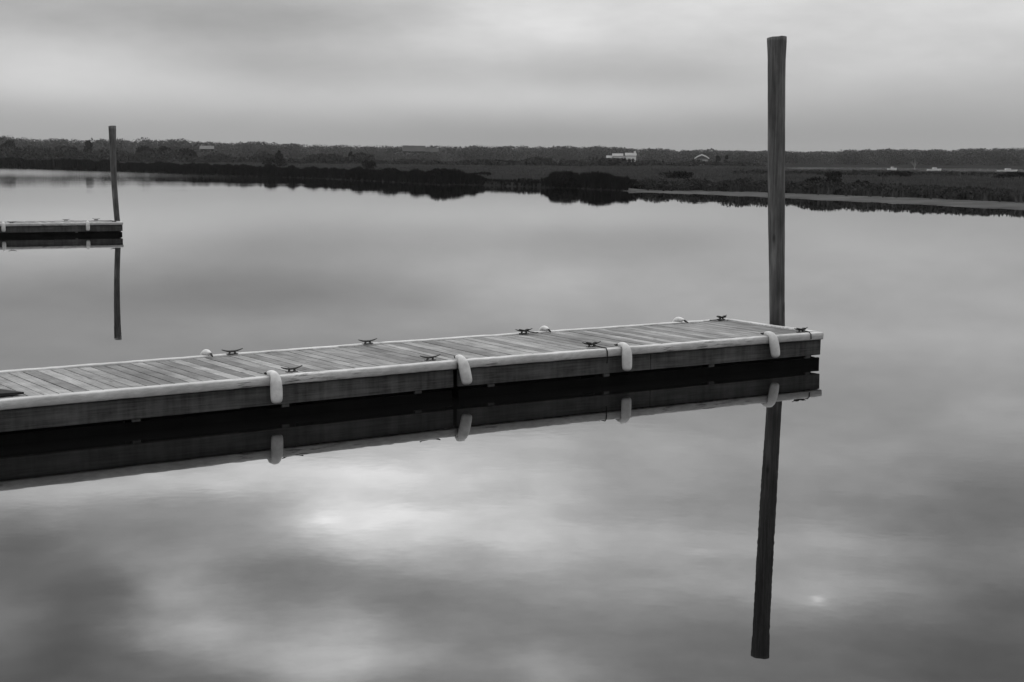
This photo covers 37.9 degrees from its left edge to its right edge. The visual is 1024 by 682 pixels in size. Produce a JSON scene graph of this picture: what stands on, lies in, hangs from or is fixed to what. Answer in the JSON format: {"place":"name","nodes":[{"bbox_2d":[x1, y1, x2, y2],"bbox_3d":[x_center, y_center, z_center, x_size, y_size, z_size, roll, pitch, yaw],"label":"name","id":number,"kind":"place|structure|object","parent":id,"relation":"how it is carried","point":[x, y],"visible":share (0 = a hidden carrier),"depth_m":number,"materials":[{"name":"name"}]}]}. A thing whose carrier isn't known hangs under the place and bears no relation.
{"place":"outdoors","nodes":[
{"label":"outdoors","id":0,"kind":"place"},
{"bbox_2d":[0,167,1023,681],"bbox_3d":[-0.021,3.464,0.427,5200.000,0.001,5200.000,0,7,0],"label":"water","id":1,"kind":"structure","parent":0,"point":[848,507],"depth_m":17.23,"materials":[{"name":"black liquid"}]},
{"bbox_2d":[0,218,122,236],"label":"floating dock","id":2,"kind":"object","parent":1,"relation":"on","point":[65,227],"visible":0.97,"depth_m":64.34,"materials":[{"name":"grey wood"}]},
{"bbox_2d":[1,222,5,231],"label":"dock fender","id":3,"kind":"object","parent":2,"relation":"attached to","point":[3,227],"visible":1,"depth_m":62.99,"materials":[{"name":"plastic"}]},
{"bbox_2d":[86,221,89,230],"bbox_3d":[-18.375,-4.996,64.608,0.169,0.438,0.444,-3,8,-25],"label":"dock fender","id":4,"kind":"object","parent":2,"relation":"attached to","point":[87,226],"visible":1,"depth_m":64.42,"materials":[{"name":"plastic"}]},
{"bbox_2d":[108,126,120,231],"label":"piling","id":5,"kind":"object","parent":1,"relation":"in","point":[112,143],"visible":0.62,"depth_m":65.84,"materials":[{"name":"grey wood"}]},
{"bbox_2d":[0,157,629,190],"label":"reed bed","id":6,"kind":"object","parent":1,"relation":"on","point":[598,180],"visible":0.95,"depth_m":228.04,"materials":[{"name":"black plant"}]},
{"bbox_2d":[0,315,823,444],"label":"floating dock","id":7,"kind":"object","parent":1,"relation":"on","point":[68,401],"visible":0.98,"depth_m":21.38,"materials":[{"name":"grey wood"}]},
{"bbox_2d":[0,389,23,396],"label":"ramp plate","id":8,"kind":"object","parent":7,"relation":"on","point":[3,392],"visible":1,"depth_m":18.34,"materials":[{"name":"black metal"}]},
{"bbox_2d":[200,349,212,356],"bbox_3d":[-4.478,0.345,22.030,0.170,0.438,0.444,-5,9,-35],"label":"dock fender","id":9,"kind":"object","parent":7,"relation":"attached to","point":[205,352],"visible":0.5,"depth_m":22.00,"materials":[{"name":"plastic"}]},
{"bbox_2d":[264,370,282,403],"bbox_3d":[-3.232,0.602,20.004,0.170,0.438,0.444,-7,10,-37],"label":"dock fender","id":10,"kind":"object","parent":7,"relation":"attached to","point":[276,392],"visible":1,"depth_m":19.84,"materials":[{"name":"plastic"}]},
{"bbox_2d":[454,355,471,384],"bbox_3d":[-0.748,0.403,21.719,0.170,0.438,0.444,-17,13,-23],"label":"dock fender","id":11,"kind":"object","parent":7,"relation":"attached to","point":[465,372],"visible":1,"depth_m":21.54,"materials":[{"name":"plastic"}]},
{"bbox_2d":[519,329,538,332],"bbox_3d":[0.274,-0.170,25.014,0.340,0.073,0.138,-1,7,-13],"label":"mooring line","id":12,"kind":"object","parent":7,"relation":"attached to","point":[526,330],"visible":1,"depth_m":24.99,"materials":[{"name":"fabric"}]},
{"bbox_2d":[538,326,550,331],"bbox_3d":[0.580,-0.036,25.363,0.170,0.438,0.444,-3,8,-26],"label":"dock fender","id":13,"kind":"object","parent":7,"relation":"attached to","point":[544,328],"visible":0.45,"depth_m":25.34,"materials":[{"name":"plastic"}]},
{"bbox_2d":[586,342,607,362],"bbox_3d":[1.331,0.178,23.162,0.194,0.298,0.432,-4,8,-32],"label":"mooring line","id":14,"kind":"object","parent":7,"relation":"attached to","point":[593,343],"visible":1,"depth_m":23.17,"materials":[{"name":"fabric"}]},
{"bbox_2d":[614,342,631,370],"bbox_3d":[1.702,0.230,23.264,0.170,0.438,0.444,-6,9,-31],"label":"dock fender","id":15,"kind":"object","parent":7,"relation":"attached to","point":[626,358],"visible":1,"depth_m":23.09,"materials":[{"name":"plastic"}]},
{"bbox_2d":[672,317,687,322],"bbox_3d":[3.043,-0.212,26.911,0.170,0.438,0.444,-5,9,-35],"label":"dock fender","id":16,"kind":"object","parent":7,"relation":"attached to","point":[678,319],"visible":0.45,"depth_m":26.89,"materials":[{"name":"plastic"}]},
{"bbox_2d":[760,331,779,357],"bbox_3d":[4.277,0.044,24.879,0.170,0.438,0.444,-16,14,-25],"label":"dock fender","id":17,"kind":"object","parent":7,"relation":"attached to","point":[774,345],"visible":1,"depth_m":24.70,"materials":[{"name":"plastic"}]},
{"bbox_2d":[796,328,811,338],"bbox_3d":[4.968,-0.130,25.346,0.189,0.176,0.273,-4,8,-32],"label":"mooring line","id":18,"kind":"object","parent":7,"relation":"attached to","point":[801,329],"visible":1,"depth_m":25.35,"materials":[{"name":"fabric"}]},
{"bbox_2d":[767,36,786,325],"bbox_3d":[4.703,-1.550,26.567,0.542,7.604,0.349,0,7,0],"label":"piling","id":19,"kind":"object","parent":1,"relation":"in","point":[776,49],"visible":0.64,"depth_m":26.28,"materials":[{"name":"grey wood"}]},
{"bbox_2d":[927,167,940,170],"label":"motor boat","id":20,"kind":"object","parent":1,"relation":"on","point":[934,169],"visible":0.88,"depth_m":458.52,"materials":[{"name":"white"}]},
{"bbox_2d":[997,168,1017,171],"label":"motor boat","id":21,"kind":"object","parent":1,"relation":"on","point":[1008,170],"visible":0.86,"depth_m":428.73,"materials":[{"name":"white"}]},
{"bbox_2d":[0,0,1023,154],"label":"sky","id":22,"kind":"structure","parent":0,"point":[677,75],"materials":[{"name":"grey"}]},
{"bbox_2d":[2,155,1023,190],"bbox_3d":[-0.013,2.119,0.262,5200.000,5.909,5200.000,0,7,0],"label":"ground","id":23,"kind":"structure","parent":0,"point":[977,165],"depth_m":629.08,"materials":[{"name":"black plant"}]},
{"bbox_2d":[0,139,15,151],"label":"marsh tree","id":24,"kind":"object","parent":23,"relation":"on","point":[9,143],"visible":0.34,"depth_m":553.02,"materials":[{"name":"grey plant"}]},
{"bbox_2d":[83,140,93,152],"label":"marsh tree","id":25,"kind":"object","parent":23,"relation":"on","point":[88,145],"visible":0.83,"depth_m":552.49,"materials":[{"name":"grey plant"}]},
{"bbox_2d":[135,145,158,159],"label":"marsh tree","id":26,"kind":"object","parent":23,"relation":"on","point":[142,148],"visible":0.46,"depth_m":518.26,"materials":[{"name":"grey plant"}]},
{"bbox_2d":[158,146,170,161],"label":"marsh tree","id":27,"kind":"object","parent":23,"relation":"on","point":[162,148],"visible":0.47,"depth_m":525.85,"materials":[{"name":"grey plant"}]},
{"bbox_2d":[175,147,197,159],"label":"marsh tree","id":28,"kind":"object","parent":23,"relation":"on","point":[190,152],"visible":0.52,"depth_m":502.92,"materials":[{"name":"grey plant"}]},
{"bbox_2d":[200,146,213,154],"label":"cottage","id":29,"kind":"structure","parent":23,"relation":"on","point":[205,148],"depth_m":573.96,"materials":[{"name":"grey"}]},
{"bbox_2d":[261,157,287,166],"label":"marsh shrub","id":30,"kind":"object","parent":23,"relation":"on","point":[281,163],"visible":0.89,"depth_m":337.99,"materials":[{"name":"grey plant"}]},
{"bbox_2d":[275,150,283,161],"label":"marsh tree","id":31,"kind":"object","parent":23,"relation":"on","point":[278,154],"visible":0.66,"depth_m":460.63,"materials":[{"name":"grey plant"}]},
{"bbox_2d":[361,159,376,168],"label":"marsh shrub","id":32,"kind":"object","parent":23,"relation":"on","point":[368,164],"visible":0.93,"depth_m":296.00,"materials":[{"name":"grey plant"}]},
{"bbox_2d":[0,145,765,166],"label":"scrub thicket","id":33,"kind":"object","parent":23,"relation":"on","point":[49,153],"visible":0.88,"depth_m":478.87,"materials":[{"name":"black plant"}]},
{"bbox_2d":[377,167,398,174],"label":"bank bush","id":34,"kind":"object","parent":23,"relation":"on","point":[393,169],"visible":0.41,"depth_m":204.55,"materials":[{"name":"black plant"}]},
{"bbox_2d":[402,146,438,159],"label":"barn","id":35,"kind":"structure","parent":23,"relation":"on","point":[416,148],"depth_m":684.96,"materials":[{"name":"metal"}]},
{"bbox_2d":[428,168,448,181],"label":"bank bush","id":36,"kind":"object","parent":23,"relation":"on","point":[435,172],"visible":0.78,"depth_m":185.03,"materials":[{"name":"black plant"}]},
{"bbox_2d":[476,171,490,175],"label":"marsh shrub","id":37,"kind":"object","parent":23,"relation":"on","point":[487,173],"visible":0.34,"depth_m":213.17,"materials":[{"name":"grey plant"}]},
{"bbox_2d":[0,135,1023,165],"bbox_3d":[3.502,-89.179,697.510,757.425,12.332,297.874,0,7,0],"label":"wood","id":38,"kind":"object","parent":23,"relation":"on","point":[972,156],"visible":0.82,"depth_m":710.59,"materials":[{"name":"black plant"}]},
{"bbox_2d":[39,160,1023,202],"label":"marsh grass","id":39,"kind":"structure","parent":23,"relation":"on","point":[712,173],"depth_m":217.89,"materials":[{"name":"grey plant"}]},
{"bbox_2d":[553,174,578,186],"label":"bank bush","id":40,"kind":"object","parent":23,"relation":"on","point":[563,180],"visible":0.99,"depth_m":168.30,"materials":[{"name":"black plant"}]},
{"bbox_2d":[606,151,636,159],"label":"white house","id":41,"kind":"structure","parent":23,"relation":"on","point":[627,156],"depth_m":653.60,"materials":[{"name":"white"}]},
{"bbox_2d":[629,179,641,188],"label":"bank bush","id":42,"kind":"object","parent":23,"relation":"on","point":[633,181],"visible":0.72,"depth_m":158.36,"materials":[{"name":"black plant"}]},
{"bbox_2d":[658,171,693,178],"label":"marsh shrub","id":43,"kind":"object","parent":23,"relation":"on","point":[679,174],"visible":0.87,"depth_m":201.54,"materials":[{"name":"grey plant"}]},
{"bbox_2d":[694,154,708,164],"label":"gabled house","id":44,"kind":"structure","parent":23,"relation":"on","point":[705,158],"depth_m":551.63,"materials":[{"name":"white"}]},
{"bbox_2d":[805,176,842,181],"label":"sand bush","id":45,"kind":"object","parent":23,"relation":"on","point":[835,179],"visible":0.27,"depth_m":148.41,"materials":[{"name":"grey plant"}]},
{"bbox_2d":[632,176,1023,201],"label":"bank scrub","id":46,"kind":"object","parent":23,"relation":"on","point":[664,184],"visible":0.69,"depth_m":139.83,"materials":[{"name":"grey plant"}]},
{"bbox_2d":[824,171,841,176],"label":"marsh shrub","id":47,"kind":"object","parent":23,"relation":"on","point":[834,174],"visible":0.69,"depth_m":208.29,"materials":[{"name":"grey plant"}]},
{"bbox_2d":[731,168,1019,175],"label":"scrub","id":48,"kind":"object","parent":23,"relation":"on","point":[812,171],"visible":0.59,"depth_m":250.82,"materials":[{"name":"grey plant"}]},
{"bbox_2d":[877,170,912,176],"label":"marsh shrub","id":49,"kind":"object","parent":23,"relation":"on","point":[899,173],"visible":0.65,"depth_m":225.60,"materials":[{"name":"grey plant"}]},
{"bbox_2d":[991,171,1023,178],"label":"marsh shrub","id":50,"kind":"object","parent":23,"relation":"on","point":[1012,174],"visible":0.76,"depth_m":215.58,"materials":[{"name":"grey plant"}]},
{"bbox_2d":[623,188,1023,209],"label":"sand bar","id":51,"kind":"object","parent":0,"point":[958,203],"visible":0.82,"depth_m":125.86,"materials":[{"name":"grey sand"}]}
]}

